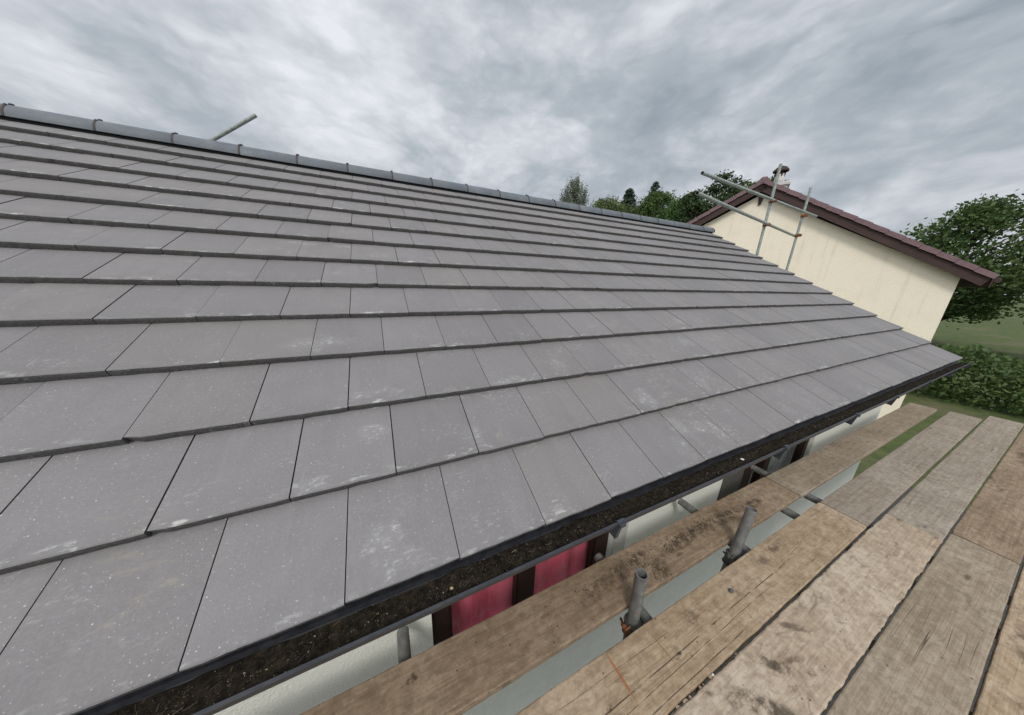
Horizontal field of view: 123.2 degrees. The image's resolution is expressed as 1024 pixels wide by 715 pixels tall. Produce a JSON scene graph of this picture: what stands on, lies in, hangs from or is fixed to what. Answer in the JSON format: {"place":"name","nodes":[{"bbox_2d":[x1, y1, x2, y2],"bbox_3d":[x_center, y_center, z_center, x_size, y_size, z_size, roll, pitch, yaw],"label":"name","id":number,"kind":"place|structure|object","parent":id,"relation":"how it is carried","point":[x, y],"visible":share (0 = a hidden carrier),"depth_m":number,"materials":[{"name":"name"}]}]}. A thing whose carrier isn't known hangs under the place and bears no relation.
{"place":"outdoors","nodes":[
{"label":"outdoors","id":0,"kind":"place"},
{"bbox_2d":[397,626,410,663],"bbox_3d":[-0.140,1.485,0.535,0.052,0.052,1.710,-6,18,-25],"label":"scaffold tube","id":1,"kind":"object","parent":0,"point":[403,645],"visible":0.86,"depth_m":1.21,"materials":[{"name":"grey metal"}]},
{"bbox_2d":[0,0,1023,295],"label":"sky","id":2,"kind":"structure","parent":0,"point":[895,114],"materials":[{"name":"grey"}]},
{"bbox_2d":[687,166,1001,419],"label":"gabled house","id":3,"kind":"structure","parent":0,"point":[908,285],"depth_m":6.87,"materials":[{"name":"beige paint"}]},
{"bbox_2d":[673,488,1023,714],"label":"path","id":4,"kind":"structure","parent":0,"point":[851,673],"depth_m":2.91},
{"bbox_2d":[619,568,647,638],"bbox_3d":[0.569,1.966,1.548,0.179,2.086,0.091,-6,18,-25],"label":"scaffold upright","id":5,"kind":"object","parent":4,"relation":"on","point":[632,623],"visible":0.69,"depth_m":1.27,"materials":[{"name":"metal"}]},
{"bbox_2d":[594,553,705,693],"bbox_3d":[0.854,1.400,0.946,0.052,0.052,1.622,-6,18,-25],"label":"scaffold tube","id":6,"kind":"object","parent":5,"relation":"attached to","point":[645,617],"visible":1,"depth_m":1.35,"materials":[{"name":"silver metal"}]},
{"bbox_2d":[826,534,1019,714],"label":"scaffold board","id":7,"kind":"object","parent":6,"relation":"on","point":[928,653],"visible":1,"depth_m":1.25,"materials":[{"name":"brown wood"}]},
{"bbox_2d":[750,465,1010,604],"bbox_3d":[2.538,1.220,1.768,0.052,0.052,1.710,-6,18,-25],"label":"scaffold tube","id":8,"kind":"object","parent":7,"relation":"attached to","point":[809,496],"visible":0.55,"depth_m":2.16,"materials":[{"name":"silver metal"}]},
{"bbox_2d":[766,403,936,498],"bbox_3d":[3.901,0.856,3.004,3.895,0.041,0.229,-6,18,-25],"label":"scaffold board","id":9,"kind":"object","parent":8,"relation":"on","point":[806,475],"visible":1,"depth_m":2.67,"materials":[{"name":"brown wood"}]},
{"bbox_2d":[821,412,981,528],"bbox_3d":[4.084,0.934,2.761,3.900,0.040,0.230,-6,18,-25],"label":"scaffold board","id":10,"kind":"object","parent":8,"relation":"on","point":[868,497],"visible":1,"depth_m":2.40,"materials":[{"name":"grey wood"}]},
{"bbox_2d":[971,563,1023,714],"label":"scaffold board","id":11,"kind":"object","parent":6,"relation":"on","point":[1001,691],"visible":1,"depth_m":1.16,"materials":[{"name":"beige wood"}]},
{"bbox_2d":[780,507,999,638],"bbox_3d":[2.273,1.289,1.500,0.052,0.052,1.435,-6,18,-25],"label":"scaffold tube","id":12,"kind":"object","parent":11,"relation":"attached to","point":[790,513],"depth_m":1.98,"materials":[{"name":"silver metal"}]},
{"bbox_2d":[516,502,865,714],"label":"scaffold board","id":13,"kind":"object","parent":5,"relation":"on","point":[668,659],"visible":1,"depth_m":1.26,"materials":[{"name":"beige wood"}]},
{"bbox_2d":[670,506,757,714],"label":"scaffold upright","id":14,"kind":"object","parent":4,"relation":"on","point":[734,552],"visible":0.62,"depth_m":1.65,"materials":[{"name":"metal"}]},
{"bbox_2d":[300,477,798,714],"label":"scaffold board","id":15,"kind":"object","parent":14,"relation":"on","point":[486,658],"visible":0.95,"depth_m":1.25,"materials":[{"name":"brown wood"}]},
{"bbox_2d":[423,495,762,690],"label":"moss crumbs","id":16,"kind":"object","parent":15,"relation":"on","point":[658,555],"visible":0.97,"depth_m":1.61,"materials":[{"name":"brown plant"}]},
{"bbox_2d":[678,498,971,714],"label":"scaffold tube","id":17,"kind":"object","parent":14,"relation":"attached to","point":[686,505],"visible":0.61,"depth_m":1.99,"materials":[{"name":"silver metal"}]},
{"bbox_2d":[673,514,942,714],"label":"scaffold board","id":18,"kind":"object","parent":17,"relation":"on","point":[803,653],"visible":1,"depth_m":1.26,"materials":[{"name":"brown wood"}]},
{"bbox_2d":[675,652,736,709],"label":"wood splinters","id":19,"kind":"object","parent":18,"relation":"on","point":[685,700],"visible":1,"depth_m":1.06,"materials":[{"name":"beige wood"}]},
{"bbox_2d":[853,296,1023,509],"bbox_3d":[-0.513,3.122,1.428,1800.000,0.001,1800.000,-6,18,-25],"label":"ground","id":20,"kind":"structure","parent":0,"point":[1006,335],"depth_m":13.22,"materials":[{"name":"green plant"}]},
{"bbox_2d":[208,113,256,140],"bbox_3d":[-7.074,-0.544,3.254,7.287,5.529,0.049,-6,18,-25],"label":"brace tube","id":21,"kind":"object","parent":20,"relation":"on","point":[237,125],"visible":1,"depth_m":3.93,"materials":[{"name":"silver metal"}]},
{"bbox_2d":[0,103,973,714],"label":"bungalow","id":22,"kind":"object","parent":20,"relation":"on","point":[252,401],"visible":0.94,"depth_m":1.29,"materials":[{"name":"tile"}]},
{"bbox_2d":[451,576,512,635],"bbox_3d":[-0.191,1.276,1.671,0.515,1.210,0.050,-5,18,-23],"label":"curtain","id":23,"kind":"object","parent":22,"relation":"hanging from","point":[479,607],"visible":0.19,"depth_m":1.78,"materials":[{"name":"red fabric"}]},
{"bbox_2d":[431,531,608,645],"bbox_3d":[0.123,1.231,1.720,1.235,1.206,0.067,-6,18,-25],"label":"window","id":24,"kind":"structure","parent":22,"relation":"in","point":[523,582],"depth_m":1.71,"materials":[{"name":"black glass"}]},
{"bbox_2d":[107,363,965,714],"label":"gutter","id":25,"kind":"object","parent":22,"relation":"on","point":[221,683],"visible":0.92,"depth_m":0.79,"materials":[{"name":"black plastic"}]},
{"bbox_2d":[533,541,587,594],"bbox_3d":[0.329,1.223,1.915,0.610,1.210,0.054,-6,18,-25],"label":"curtain","id":26,"kind":"object","parent":22,"relation":"hanging from","point":[558,568],"visible":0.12,"depth_m":2.02,"materials":[{"name":"red fabric"}]},
{"bbox_2d":[748,451,787,484],"bbox_3d":[2.875,0.966,3.108,1.195,1.210,0.054,-6,18,-25],"label":"curtain","id":27,"kind":"object","parent":22,"relation":"hanging from","point":[775,464],"visible":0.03,"depth_m":3.35,"materials":[{"name":"grey fabric"}]},
{"bbox_2d":[738,439,809,489],"bbox_3d":[2.816,0.965,2.960,1.511,1.206,0.067,-6,18,-25],"label":"window","id":28,"kind":"structure","parent":22,"relation":"in","point":[800,448],"depth_m":2.93,"materials":[{"name":"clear glass"}]},
{"bbox_2d":[559,172,589,205],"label":"tree","id":29,"kind":"object","parent":20,"relation":"on","point":[574,190],"visible":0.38,"depth_m":44.92,"materials":[{"name":"green plant"}]},
{"bbox_2d":[588,194,636,212],"bbox_3d":[11.642,-12.911,34.484,8.943,13.470,9.114,-6,18,-25],"label":"tree","id":30,"kind":"object","parent":20,"relation":"on","point":[609,203],"visible":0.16,"depth_m":31.95,"materials":[{"name":"green plant"}]},
{"bbox_2d":[621,188,638,212],"bbox_3d":[14.885,-14.941,38.739,9.540,15.205,10.589,3,16,2],"label":"tree","id":31,"kind":"object","parent":20,"relation":"on","point":[629,195],"visible":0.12,"depth_m":35.80,"materials":[{"name":"green plant"}]},
{"bbox_2d":[625,200,653,217],"bbox_3d":[14.376,-11.622,32.596,6.354,12.230,6.070,8,17,20],"label":"tree","id":32,"kind":"object","parent":20,"relation":"on","point":[632,210],"visible":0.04,"depth_m":30.49,"materials":[{"name":"green plant"}]},
{"bbox_2d":[650,181,660,211],"bbox_3d":[18.894,-15.652,39.193,8.572,16.586,9.039,-6,18,-25],"label":"tree","id":33,"kind":"object","parent":20,"relation":"on","point":[654,186],"visible":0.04,"depth_m":36.94,"materials":[{"name":"green plant"}]},
{"bbox_2d":[632,187,680,219],"bbox_3d":[16.218,-11.910,31.560,8.660,13.484,8.160,-6,18,-25],"label":"tree","id":34,"kind":"object","parent":20,"relation":"on","point":[657,201],"visible":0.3,"depth_m":29.59,"materials":[{"name":"green plant"}]},
{"bbox_2d":[656,195,705,221],"bbox_3d":[16.445,-10.021,28.314,7.579,11.682,7.489,2,16,1],"label":"tree","id":35,"kind":"object","parent":20,"relation":"on","point":[670,213],"visible":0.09,"depth_m":26.73,"materials":[{"name":"green plant"}]},
{"bbox_2d":[669,189,710,222],"bbox_3d":[15.514,-8.820,24.855,4.400,11.246,3.805,8,17,19],"label":"tree","id":36,"kind":"object","parent":20,"relation":"on","point":[688,205],"visible":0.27,"depth_m":23.51,"materials":[{"name":"green plant"}]},
{"bbox_2d":[692,169,750,219],"bbox_3d":[17.006,-8.906,23.493,4.876,12.263,4.960,-6,18,-25],"label":"tree","id":37,"kind":"object","parent":20,"relation":"on","point":[716,190],"visible":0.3,"depth_m":22.09,"materials":[{"name":"green plant"}]},
{"bbox_2d":[740,179,758,191],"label":"tree","id":38,"kind":"object","parent":20,"relation":"on","point":[750,184],"visible":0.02,"depth_m":24.00,"materials":[{"name":"green plant"}]},
{"bbox_2d":[755,163,781,254],"bbox_3d":[5.022,-0.971,6.052,0.150,5.650,0.159,-6,18,-25],"label":"gable upright","id":39,"kind":"object","parent":20,"relation":"on","point":[769,207],"visible":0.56,"depth_m":5.47,"materials":[{"name":"metal"}]},
{"bbox_2d":[695,191,794,236],"bbox_3d":[4.751,-2.596,5.277,5.459,0.049,0.049,-9,20,-34],"label":"guard rail","id":40,"kind":"object","parent":39,"relation":"attached to","point":[712,199],"visible":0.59,"depth_m":4.55,"materials":[{"name":"silver metal"}]},
{"bbox_2d":[700,171,816,217],"bbox_3d":[4.998,-3.046,5.333,4.873,0.049,0.049,-7,18,-28],"label":"guard rail","id":41,"kind":"object","parent":39,"relation":"attached to","point":[716,178],"visible":1,"depth_m":4.91,"materials":[{"name":"silver metal"}]},
{"bbox_2d":[785,187,812,270],"bbox_3d":[6.731,-1.188,7.096,0.150,5.600,0.159,-6,18,-25],"label":"gable upright","id":42,"kind":"object","parent":20,"relation":"on","point":[802,216],"visible":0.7,"depth_m":6.54,"materials":[{"name":"metal"}]},
{"bbox_2d":[900,189,1023,329],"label":"tree","id":43,"kind":"object","parent":20,"relation":"on","point":[991,217],"visible":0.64,"depth_m":16.50,"materials":[{"name":"green plant"}]},
{"bbox_2d":[911,343,1023,416],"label":"garden hedge","id":44,"kind":"object","parent":20,"relation":"on","point":[999,375],"visible":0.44,"depth_m":8.54,"materials":[{"name":"green plant"}]},
{"bbox_2d":[992,259,1023,323],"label":"tree","id":45,"kind":"object","parent":20,"relation":"on","point":[1014,288],"visible":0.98,"depth_m":13.99,"materials":[{"name":"green plant"}]},
{"bbox_2d":[887,416,1023,539],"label":"scaffold board","id":46,"kind":"object","parent":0,"point":[936,500],"visible":0.99,"depth_m":2.31,"materials":[{"name":"grey wood"}]},
{"bbox_2d":[951,428,1023,564],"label":"scaffold board","id":47,"kind":"object","parent":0,"point":[992,519],"visible":0.99,"depth_m":1.99,"materials":[{"name":"brown wood"}]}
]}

